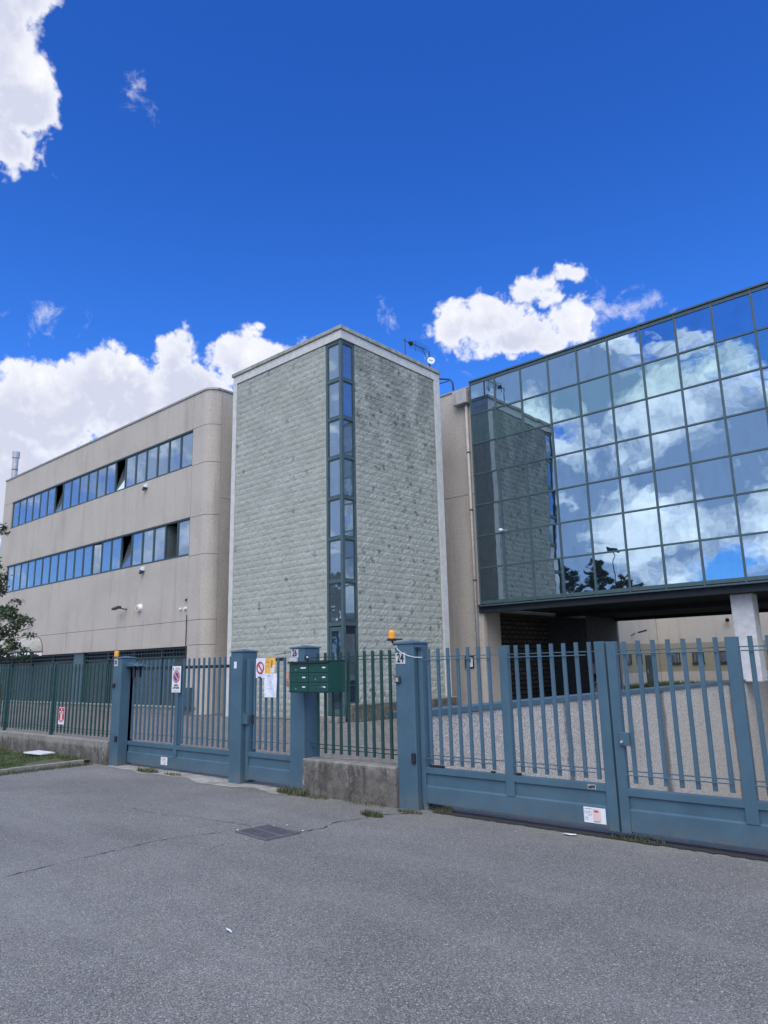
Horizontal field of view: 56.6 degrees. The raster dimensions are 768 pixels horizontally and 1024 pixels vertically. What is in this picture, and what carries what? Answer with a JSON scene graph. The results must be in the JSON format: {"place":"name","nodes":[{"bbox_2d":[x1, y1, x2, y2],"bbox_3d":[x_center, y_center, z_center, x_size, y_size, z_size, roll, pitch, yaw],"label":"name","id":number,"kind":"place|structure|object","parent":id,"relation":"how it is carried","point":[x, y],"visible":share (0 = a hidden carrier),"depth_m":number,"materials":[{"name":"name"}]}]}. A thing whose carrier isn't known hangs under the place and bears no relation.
{"place":"outdoors","nodes":[
{"label":"outdoors","id":0,"kind":"place"},
{"bbox_2d":[0,747,89,768],"bbox_3d":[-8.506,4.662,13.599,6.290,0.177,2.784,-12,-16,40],"label":"grass","id":1,"kind":"structure","parent":0,"point":[8,761],"depth_m":12.91,"materials":[{"name":"green plant"}]},
{"bbox_2d":[24,750,54,754],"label":"white slab","id":2,"kind":"structure","parent":1,"relation":"on","point":[38,752],"depth_m":13.30,"materials":[{"name":"concrete"}]},
{"bbox_2d":[0,387,232,714],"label":"office building","id":3,"kind":"structure","parent":0,"point":[93,526],"depth_m":30.28,"materials":[{"name":"beige concrete"}]},
{"bbox_2d":[6,566,13,591],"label":"window","id":4,"kind":"structure","parent":3,"relation":"in","point":[10,571],"depth_m":38.40,"materials":[{"name":"blue glass"}]},
{"bbox_2d":[11,451,19,477],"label":"flue chimney","id":5,"kind":"object","parent":3,"relation":"on","point":[15,460],"visible":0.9,"depth_m":40.79,"materials":[{"name":"metal"}]},
{"bbox_2d":[11,501,19,527],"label":"window","id":6,"kind":"structure","parent":3,"relation":"in","point":[16,506],"depth_m":39.16,"materials":[{"name":"blue glass"}]},
{"bbox_2d":[12,564,20,590],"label":"window","id":7,"kind":"structure","parent":3,"relation":"in","point":[17,568],"depth_m":37.84,"materials":[{"name":"blue glass"}]},
{"bbox_2d":[18,499,26,524],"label":"window","id":8,"kind":"structure","parent":3,"relation":"in","point":[22,510],"depth_m":38.60,"materials":[{"name":"blue glass"}]},
{"bbox_2d":[19,562,27,588],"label":"window","id":9,"kind":"structure","parent":3,"relation":"in","point":[24,566],"depth_m":37.28,"materials":[{"name":"blue glass"}]},
{"bbox_2d":[12,636,42,656],"bbox_3d":[-17.665,6.621,34.923,2.588,1.016,0.808,-12,-16,40],"label":"shop awning","id":10,"kind":"object","parent":3,"relation":"attached to","point":[35,645],"visible":0.68,"depth_m":34.35,"materials":[{"name":"fabric"}]},
{"bbox_2d":[25,496,33,522],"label":"window","id":11,"kind":"structure","parent":3,"relation":"in","point":[29,504],"depth_m":38.03,"materials":[{"name":"blue glass"}]},
{"bbox_2d":[26,560,34,587],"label":"window","id":12,"kind":"structure","parent":3,"relation":"in","point":[31,565],"depth_m":36.71,"materials":[{"name":"blue glass"}]},
{"bbox_2d":[32,493,40,519],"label":"window","id":13,"kind":"structure","parent":3,"relation":"in","point":[36,501],"depth_m":37.47,"materials":[{"name":"blue glass"}]},
{"bbox_2d":[33,558,42,586],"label":"window","id":14,"kind":"structure","parent":3,"relation":"in","point":[38,563],"depth_m":36.15,"materials":[{"name":"blue glass"}]},
{"bbox_2d":[39,490,47,517],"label":"window","id":15,"kind":"structure","parent":3,"relation":"in","point":[44,495],"depth_m":36.90,"materials":[{"name":"blue glass"}]},
{"bbox_2d":[41,556,49,584],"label":"window","id":16,"kind":"structure","parent":3,"relation":"in","point":[46,561],"depth_m":35.58,"materials":[{"name":"blue glass"}]},
{"bbox_2d":[46,487,55,514],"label":"window","id":17,"kind":"structure","parent":3,"relation":"in","point":[51,492],"depth_m":36.33,"materials":[{"name":"blue glass"}]},
{"bbox_2d":[48,554,57,582],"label":"window","id":18,"kind":"structure","parent":3,"relation":"in","point":[54,558],"depth_m":35.01,"materials":[{"name":"blue glass"}]},
{"bbox_2d":[54,484,63,512],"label":"window","id":19,"kind":"structure","parent":3,"relation":"in","point":[59,507],"depth_m":35.93,"materials":[{"name":"blue glass"}]},
{"bbox_2d":[56,552,65,581],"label":"window","id":20,"kind":"structure","parent":3,"relation":"in","point":[62,556],"depth_m":34.45,"materials":[{"name":"blue glass"}]},
{"bbox_2d":[62,480,71,509],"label":"window","id":21,"kind":"structure","parent":3,"relation":"in","point":[67,486],"depth_m":35.20,"materials":[{"name":"blue glass"}]},
{"bbox_2d":[65,550,74,579],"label":"window","id":22,"kind":"structure","parent":3,"relation":"in","point":[69,568],"depth_m":33.88,"materials":[{"name":"blue glass"}]},
{"bbox_2d":[70,477,79,506],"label":"window","id":23,"kind":"structure","parent":3,"relation":"in","point":[74,498],"depth_m":34.64,"materials":[{"name":"blue glass"}]},
{"bbox_2d":[73,547,83,577],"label":"window","id":24,"kind":"structure","parent":3,"relation":"in","point":[78,559],"depth_m":33.32,"materials":[{"name":"blue glass"}]},
{"bbox_2d":[78,474,88,503],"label":"window","id":25,"kind":"structure","parent":3,"relation":"in","point":[83,487],"depth_m":34.07,"materials":[{"name":"blue glass"}]},
{"bbox_2d":[82,545,92,575],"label":"window","id":26,"kind":"structure","parent":3,"relation":"in","point":[87,553],"depth_m":32.75,"materials":[{"name":"blue glass"}]},
{"bbox_2d":[87,470,97,500],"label":"window","id":27,"kind":"structure","parent":3,"relation":"in","point":[92,479],"depth_m":33.51,"materials":[{"name":"blue glass"}]},
{"bbox_2d":[91,544,101,573],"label":"window","id":28,"kind":"structure","parent":3,"relation":"in","point":[97,548],"depth_m":32.33,"materials":[{"name":"grey glass"}]},
{"bbox_2d":[96,466,106,497],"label":"window","id":29,"kind":"structure","parent":3,"relation":"in","point":[101,474],"depth_m":32.94,"materials":[{"name":"blue glass"}]},
{"bbox_2d":[100,540,111,571],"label":"window","id":30,"kind":"structure","parent":3,"relation":"in","point":[106,546],"depth_m":31.62,"materials":[{"name":"blue glass"}]},
{"bbox_2d":[105,463,115,494],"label":"window","id":31,"kind":"structure","parent":3,"relation":"in","point":[111,469],"depth_m":32.37,"materials":[{"name":"blue glass"}]},
{"bbox_2d":[110,537,121,569],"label":"window","id":32,"kind":"structure","parent":3,"relation":"in","point":[116,543],"depth_m":31.05,"materials":[{"name":"blue glass"}]},
{"bbox_2d":[115,462,125,490],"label":"window","id":33,"kind":"structure","parent":3,"relation":"in","point":[121,484],"depth_m":31.98,"materials":[{"name":"white glass"}]},
{"bbox_2d":[120,537,131,567],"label":"window","id":34,"kind":"structure","parent":3,"relation":"in","point":[127,559],"depth_m":30.65,"materials":[{"name":"blue glass"}]},
{"bbox_2d":[125,454,136,487],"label":"window","id":35,"kind":"structure","parent":3,"relation":"in","point":[130,472],"depth_m":31.24,"materials":[{"name":"blue glass"}]},
{"bbox_2d":[131,532,142,565],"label":"window","id":36,"kind":"structure","parent":3,"relation":"in","point":[137,538],"depth_m":29.92,"materials":[{"name":"blue glass"}]},
{"bbox_2d":[135,450,146,483],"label":"window","id":37,"kind":"structure","parent":3,"relation":"in","point":[141,458],"depth_m":30.67,"materials":[{"name":"blue glass"}]},
{"bbox_2d":[142,529,153,563],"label":"window","id":38,"kind":"structure","parent":3,"relation":"in","point":[148,536],"depth_m":29.35,"materials":[{"name":"blue glass"}]},
{"bbox_2d":[146,446,157,479],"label":"window","id":39,"kind":"structure","parent":3,"relation":"in","point":[152,454],"depth_m":30.11,"materials":[{"name":"blue glass"}]},
{"bbox_2d":[153,525,165,560],"bbox_3d":[-9.037,1.282,28.778,0.873,1.380,0.070,-12,-16,40],"label":"window","id":40,"kind":"structure","parent":3,"relation":"in","point":[160,532],"depth_m":28.78,"materials":[{"name":"blue glass"}]},
{"bbox_2d":[157,441,169,475],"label":"window","id":41,"kind":"structure","parent":3,"relation":"in","point":[163,449],"depth_m":29.54,"materials":[{"name":"blue glass"}]},
{"bbox_2d":[165,525,177,558],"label":"window","id":42,"kind":"structure","parent":3,"relation":"in","point":[171,537],"depth_m":28.56,"materials":[{"name":"black glass"}]},
{"bbox_2d":[168,436,181,471],"bbox_3d":[-8.466,-2.324,28.964,0.873,1.380,0.070,-12,-16,40],"label":"window","id":43,"kind":"structure","parent":3,"relation":"in","point":[175,444],"depth_m":28.97,"materials":[{"name":"blue glass"}]},
{"bbox_2d":[177,519,189,555],"bbox_3d":[-7.735,1.008,27.647,0.873,1.380,0.070,-12,-16,40],"label":"window","id":44,"kind":"structure","parent":3,"relation":"in","point":[183,526],"depth_m":27.67,"materials":[{"name":"blue glass"}]},
{"bbox_2d":[180,432,192,467],"bbox_3d":[-7.815,-2.461,28.398,0.873,1.380,0.070,-12,-16,40],"label":"window","id":45,"kind":"structure","parent":3,"relation":"in","point":[186,440],"depth_m":28.43,"materials":[{"name":"blue glass"}]},
{"bbox_2d":[184,688,191,706],"bbox_3d":[-7.162,6.655,25.596,0.600,0.670,0.251,-12,-16,40],"label":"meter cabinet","id":46,"kind":"object","parent":3,"relation":"attached to","point":[190,700],"visible":0.32,"depth_m":25.39,"materials":[{"name":"grey metal"}]},
{"bbox_2d":[0,706,397,763],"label":"paved yard","id":47,"kind":"structure","parent":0,"point":[361,757],"depth_m":18.16,"materials":[{"name":"grey concrete"}]},
{"bbox_2d":[0,522,37,664],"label":"garden tree","id":48,"kind":"object","parent":47,"relation":"on","point":[9,617],"visible":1,"depth_m":22.20,"materials":[{"name":"green plant"}]},
{"bbox_2d":[388,676,767,800],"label":"yard","id":49,"kind":"structure","parent":47,"relation":"on","point":[700,733],"depth_m":14.67,"materials":[{"name":"grey concrete"}]},
{"bbox_2d":[440,281,767,704],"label":"glass office building","id":50,"kind":"structure","parent":47,"relation":"on","point":[619,475],"depth_m":23.88,"materials":[{"name":"blue glass"}]},
{"bbox_2d":[452,388,479,646],"bbox_3d":[3.198,1.143,27.114,0.660,12.200,0.290,-12,-16,40],"label":"rain pipe","id":51,"kind":"object","parent":50,"relation":"attached to","point":[461,397],"visible":0.78,"depth_m":27.50,"materials":[{"name":"grey metal"}]},
{"bbox_2d":[226,324,457,722],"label":"stair tower","id":52,"kind":"structure","parent":0,"point":[337,531],"depth_m":23.75,"materials":[{"name":"concrete"}]},
{"bbox_2d":[328,381,338,418],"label":"window","id":53,"kind":"structure","parent":52,"relation":"in","point":[333,388],"depth_m":23.07,"materials":[{"name":"blue glass"}]},
{"bbox_2d":[328,343,338,380],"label":"window","id":54,"kind":"structure","parent":52,"relation":"in","point":[333,351],"depth_m":23.33,"materials":[{"name":"blue glass"}]},
{"bbox_2d":[328,458,339,497],"bbox_3d":[-1.550,-1.075,22.490,0.535,1.210,0.040,-12,-16,40],"label":"window","id":55,"kind":"structure","parent":52,"relation":"in","point":[333,465],"depth_m":22.51,"materials":[{"name":"blue glass"}]},
{"bbox_2d":[328,419,339,457],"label":"window","id":56,"kind":"structure","parent":52,"relation":"in","point":[333,426],"depth_m":22.80,"materials":[{"name":"blue glass"}]},
{"bbox_2d":[329,498,339,537],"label":"window","id":57,"kind":"structure","parent":52,"relation":"in","point":[334,505],"depth_m":22.24,"materials":[{"name":"blue glass"}]},
{"bbox_2d":[329,582,340,622],"bbox_3d":[-1.461,2.760,21.660,0.535,1.200,0.040,-12,-16,40],"label":"window","id":58,"kind":"structure","parent":52,"relation":"in","point":[334,588],"depth_m":21.68,"materials":[{"name":"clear glass"}]},
{"bbox_2d":[329,539,340,580],"bbox_3d":[-1.491,1.475,21.938,0.535,1.230,0.040,-12,-16,40],"label":"window","id":59,"kind":"structure","parent":52,"relation":"in","point":[334,546],"depth_m":21.96,"materials":[{"name":"blue glass"}]},
{"bbox_2d":[330,627,341,715],"bbox_3d":[-1.413,4.734,21.236,0.515,2.580,0.050,-12,-16,40],"label":"door","id":60,"kind":"structure","parent":52,"relation":"in","point":[335,632],"depth_m":21.35,"materials":[{"name":"glass"}]},
{"bbox_2d":[343,380,352,418],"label":"window","id":61,"kind":"structure","parent":52,"relation":"in","point":[347,387],"depth_m":23.07,"materials":[{"name":"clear glass"}]},
{"bbox_2d":[343,343,352,380],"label":"window","id":62,"kind":"structure","parent":52,"relation":"in","point":[347,350],"depth_m":23.34,"materials":[{"name":"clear glass"}]},
{"bbox_2d":[344,458,353,496],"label":"window","id":63,"kind":"structure","parent":52,"relation":"in","point":[348,464],"depth_m":22.52,"materials":[{"name":"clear glass"}]},
{"bbox_2d":[344,419,353,456],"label":"window","id":64,"kind":"structure","parent":52,"relation":"in","point":[348,425],"depth_m":22.80,"materials":[{"name":"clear glass"}]},
{"bbox_2d":[344,498,354,536],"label":"window","id":65,"kind":"structure","parent":52,"relation":"in","point":[349,504],"depth_m":22.24,"materials":[{"name":"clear glass"}]},
{"bbox_2d":[345,539,354,579],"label":"window","id":66,"kind":"structure","parent":52,"relation":"in","point":[349,544],"depth_m":21.96,"materials":[{"name":"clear glass"}]},
{"bbox_2d":[345,582,355,622],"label":"window","id":67,"kind":"structure","parent":52,"relation":"in","point":[350,592],"depth_m":21.68,"materials":[{"name":"clear glass"}]},
{"bbox_2d":[346,626,355,702],"bbox_3d":[-0.996,4.529,21.276,0.040,2.240,0.465,-12,-16,40],"label":"window","id":68,"kind":"structure","parent":52,"relation":"in","point":[350,630],"depth_m":21.34,"materials":[{"name":"clear glass"}]},
{"bbox_2d":[403,338,430,366],"bbox_3d":[1.266,-5.878,26.673,0.340,1.020,1.660,-12,-16,40],"label":"tv aerial","id":69,"kind":"object","parent":52,"relation":"on","point":[410,343],"visible":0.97,"depth_m":26.56,"materials":[{"name":"grey metal"}]},
{"bbox_2d":[0,763,767,1023],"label":"road","id":70,"kind":"structure","parent":0,"point":[388,918],"depth_m":4.54,"materials":[{"name":"grey asphalt"}]},
{"bbox_2d":[0,760,83,773],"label":"kerb","id":71,"kind":"structure","parent":70,"relation":"on","point":[47,765],"depth_m":11.91,"materials":[{"name":"concrete"}]},
{"bbox_2d":[0,762,92,775],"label":"kerb weeds","id":72,"kind":"object","parent":70,"relation":"on","point":[44,769],"visible":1,"depth_m":11.76,"materials":[{"name":"green plant"}]},
{"bbox_2d":[0,729,109,764],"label":"wall","id":73,"kind":"structure","parent":70,"relation":"on","point":[95,750],"depth_m":13.47,"materials":[{"name":"concrete"}]},
{"bbox_2d":[0,663,113,736],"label":"green fence","id":74,"kind":"object","parent":73,"relation":"on","point":[7,696],"visible":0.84,"depth_m":14.11,"materials":[{"name":"metal"}]},
{"bbox_2d":[58,707,64,724],"bbox_3d":[-6.218,3.930,13.739,0.250,0.315,0.007,-12,-16,40],"label":"hydrant sign","id":75,"kind":"object","parent":74,"relation":"attached to","point":[61,715],"visible":1,"depth_m":13.73,"materials":[{"name":"red metal"}]},
{"bbox_2d":[106,763,289,794],"bbox_3d":[-2.787,3.961,10.693,4.750,0.001,0.780,-12,-16,40],"label":"concrete threshold","id":76,"kind":"object","parent":70,"relation":"on","point":[214,779],"visible":0.53,"depth_m":10.45,"materials":[{"name":"grey concrete"}]},
{"bbox_2d":[108,656,137,765],"bbox_3d":[-4.558,3.454,12.430,0.304,1.855,0.304,-12,-16,40],"label":"gate post","id":77,"kind":"object","parent":76,"relation":"on","point":[121,695],"visible":0.81,"depth_m":12.31,"materials":[{"name":"blue metal"}]},
{"bbox_2d":[126,662,145,676],"bbox_3d":[-4.283,2.742,12.394,0.400,0.260,0.230,-12,-16,40],"label":"gate guide","id":78,"kind":"object","parent":77,"relation":"attached to","point":[133,664],"visible":0.83,"depth_m":12.37,"materials":[{"name":"blue paint"}]},
{"bbox_2d":[126,657,253,775],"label":"sliding gate","id":79,"kind":"structure","parent":77,"relation":"attached to","point":[198,759],"depth_m":11.31,"materials":[{"name":"blue metal"}]},
{"bbox_2d":[172,666,180,692],"bbox_3d":[-3.360,2.705,11.528,0.250,0.415,0.010,-12,-16,40],"label":"no parking sign","id":80,"kind":"object","parent":79,"relation":"attached to","point":[176,678],"visible":1,"depth_m":11.52,"materials":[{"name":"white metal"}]},
{"bbox_2d":[133,766,158,772],"bbox_3d":[-3.764,4.077,11.322,0.651,0.087,0.284,-12,-16,40],"label":"weed clump","id":81,"kind":"object","parent":76,"relation":"on","point":[150,770],"visible":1,"depth_m":11.24,"materials":[{"name":"green plant"}]},
{"bbox_2d":[228,649,258,783],"bbox_3d":[-2.023,2.915,10.229,0.284,1.865,0.304,-12,-16,40],"label":"gate post","id":82,"kind":"object","parent":76,"relation":"on","point":[237,727],"visible":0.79,"depth_m":10.12,"materials":[{"name":"blue metal"}]},
{"bbox_2d":[289,645,320,792],"bbox_3d":[-1.038,2.702,9.376,0.304,1.875,0.304,-12,-16,40],"label":"gate post","id":83,"kind":"object","parent":76,"relation":"on","point":[303,721],"visible":0.66,"depth_m":9.24,"materials":[{"name":"blue metal"}]},
{"bbox_2d":[242,652,289,784],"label":"pedestrian gate","id":84,"kind":"structure","parent":83,"relation":"attached to","point":[268,767],"depth_m":9.77,"materials":[{"name":"blue metal"}]},
{"bbox_2d":[256,658,264,677],"bbox_3d":[-1.736,2.192,10.009,0.200,0.270,0.011,-12,-16,40],"label":"parking ban notice","id":85,"kind":"object","parent":84,"relation":"attached to","point":[260,667],"visible":1,"depth_m":10.01,"materials":[{"name":"paper"}]},
{"bbox_2d":[265,658,274,673],"bbox_3d":[-1.580,2.130,9.880,0.220,0.210,0.011,-12,-16,40],"label":"orange poster","id":86,"kind":"object","parent":84,"relation":"attached to","point":[269,665],"visible":1,"depth_m":9.88,"materials":[{"name":"paper"}]},
{"bbox_2d":[264,673,276,696],"bbox_3d":[-1.563,2.385,9.807,0.260,0.320,0.014,-12,-16,40],"label":"white notice","id":87,"kind":"object","parent":84,"relation":"attached to","point":[270,683],"visible":1,"depth_m":9.81,"materials":[{"name":"paper"}]},
{"bbox_2d":[5,806,408,876],"bbox_3d":[-1.579,3.044,6.582,3.758,0.001,3.593,-2,-12,4],"label":"asphalt crack","id":88,"kind":"object","parent":70,"relation":"on","point":[208,833],"visible":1,"depth_m":6.88,"materials":[{"name":"black asphalt"}]},
{"bbox_2d":[235,824,299,840],"bbox_3d":[-1.131,3.100,6.903,0.396,0.013,0.539,10,-16,-42],"label":"drain grate","id":89,"kind":"object","parent":70,"relation":"on","point":[266,832],"visible":1,"depth_m":6.88,"materials":[{"name":"metal"}]},
{"bbox_2d":[276,784,308,795],"bbox_3d":[-1.158,3.515,9.023,0.668,0.097,0.287,-12,-16,40],"label":"weed clump","id":90,"kind":"object","parent":70,"relation":"on","point":[283,790],"visible":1,"depth_m":8.97,"materials":[{"name":"green plant"}]},
{"bbox_2d":[303,757,398,807],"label":"wall","id":91,"kind":"structure","parent":70,"relation":"on","point":[373,783],"depth_m":8.45,"materials":[{"name":"concrete"}]},
{"bbox_2d":[311,650,397,758],"bbox_3d":[-0.376,2.392,8.786,1.550,1.321,0.070,-12,-16,40],"label":"green fence","id":92,"kind":"object","parent":91,"relation":"on","point":[365,747],"visible":0.78,"depth_m":8.69,"materials":[{"name":"metal"}]},
{"bbox_2d":[287,660,344,692],"bbox_3d":[-0.850,2.082,9.019,0.746,0.386,0.330,-12,-16,40],"label":"mailbox cabinet","id":93,"kind":"object","parent":92,"relation":"attached to","point":[327,676],"visible":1,"depth_m":8.84,"materials":[{"name":"green metal"}]},
{"bbox_2d":[360,808,382,817],"bbox_3d":[-0.110,3.188,7.558,0.358,0.068,0.192,-12,-16,40],"label":"weed clump","id":94,"kind":"object","parent":70,"relation":"on","point":[369,813],"visible":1,"depth_m":7.54,"materials":[{"name":"green plant"}]},
{"bbox_2d":[393,640,436,810],"bbox_3d":[0.406,2.417,8.191,0.382,1.865,0.412,-12,-16,40],"label":"gate post","id":95,"kind":"object","parent":70,"relation":"on","point":[409,742],"visible":0.77,"depth_m":8.06,"materials":[{"name":"blue metal"}]},
{"bbox_2d":[387,630,402,644],"bbox_3d":[0.129,1.496,8.468,0.205,0.185,0.110,-12,-16,40],"label":"beacon lamp","id":96,"kind":"object","parent":95,"relation":"attached to","point":[391,636],"visible":0.94,"depth_m":8.47,"materials":[{"name":"orange plastic"}]},
{"bbox_2d":[395,653,404,663],"bbox_3d":[0.189,1.695,8.259,0.145,0.125,0.007,-12,-16,40],"label":"house number plate","id":97,"kind":"object","parent":95,"relation":"attached to","point":[400,658],"visible":1,"depth_m":8.26,"materials":[{"name":"ceramic"}]},
{"bbox_2d":[418,641,621,831],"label":"swing gate","id":98,"kind":"structure","parent":95,"relation":"attached to","point":[511,791],"depth_m":7.18,"materials":[{"name":"blue metal"}]},
{"bbox_2d":[583,806,606,824],"bbox_3d":[1.939,2.790,6.555,0.215,0.135,0.004,-12,-16,40],"label":"data sticker","id":99,"kind":"object","parent":98,"relation":"attached to","point":[594,815],"visible":1,"depth_m":6.55,"materials":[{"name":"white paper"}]},
{"bbox_2d":[433,810,767,860],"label":"gate track dirt","id":100,"kind":"structure","parent":70,"relation":"on","point":[667,843],"depth_m":6.47,"materials":[{"name":"soil"}]},
{"bbox_2d":[429,804,453,812],"bbox_3d":[0.627,3.208,7.748,0.370,0.078,0.190,-12,-16,40],"label":"weed clump","id":101,"kind":"object","parent":100,"relation":"on","point":[438,808],"visible":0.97,"depth_m":7.73,"materials":[{"name":"green plant"}]},
{"bbox_2d":[612,833,664,843],"bbox_3d":[2.240,2.870,6.283,0.487,0.043,0.223,-12,-16,40],"label":"weed clump","id":102,"kind":"object","parent":100,"relation":"on","point":[638,837],"visible":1,"depth_m":6.28,"materials":[{"name":"green plant"}]},
{"bbox_2d":[0,0,767,642],"label":"sky","id":103,"kind":"structure","parent":0,"point":[194,193],"materials":[{"name":"blue"}]},
{"bbox_2d":[624,679,714,689],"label":"tall grass","id":104,"kind":"structure","parent":0,"point":[636,685],"depth_m":39.80,"materials":[{"name":"green plant"}]},
{"bbox_2d":[618,612,767,684],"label":"building","id":105,"kind":"structure","parent":0,"point":[705,629],"depth_m":43.40,"materials":[{"name":"concrete"}]},
{"bbox_2d":[645,655,653,683],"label":"door","id":106,"kind":"structure","parent":105,"relation":"in","point":[648,660],"depth_m":43.34,"materials":[{"name":"metal"}]},
{"bbox_2d":[671,653,681,663],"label":"window","id":107,"kind":"structure","parent":105,"relation":"in","point":[675,657],"depth_m":44.29,"materials":[{"name":"clear glass"}]},
{"bbox_3d":[3.950,1.654,5.043,0.304,1.865,0.304,-12,-16,40],"label":"gate post","id":108,"kind":"object","parent":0,"visible":0},
{"bbox_2d":[605,635,767,850],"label":"swing gate","id":109,"kind":"structure","parent":108,"relation":"attached to","point":[737,822],"depth_m":6.06,"materials":[{"name":"blue metal"}]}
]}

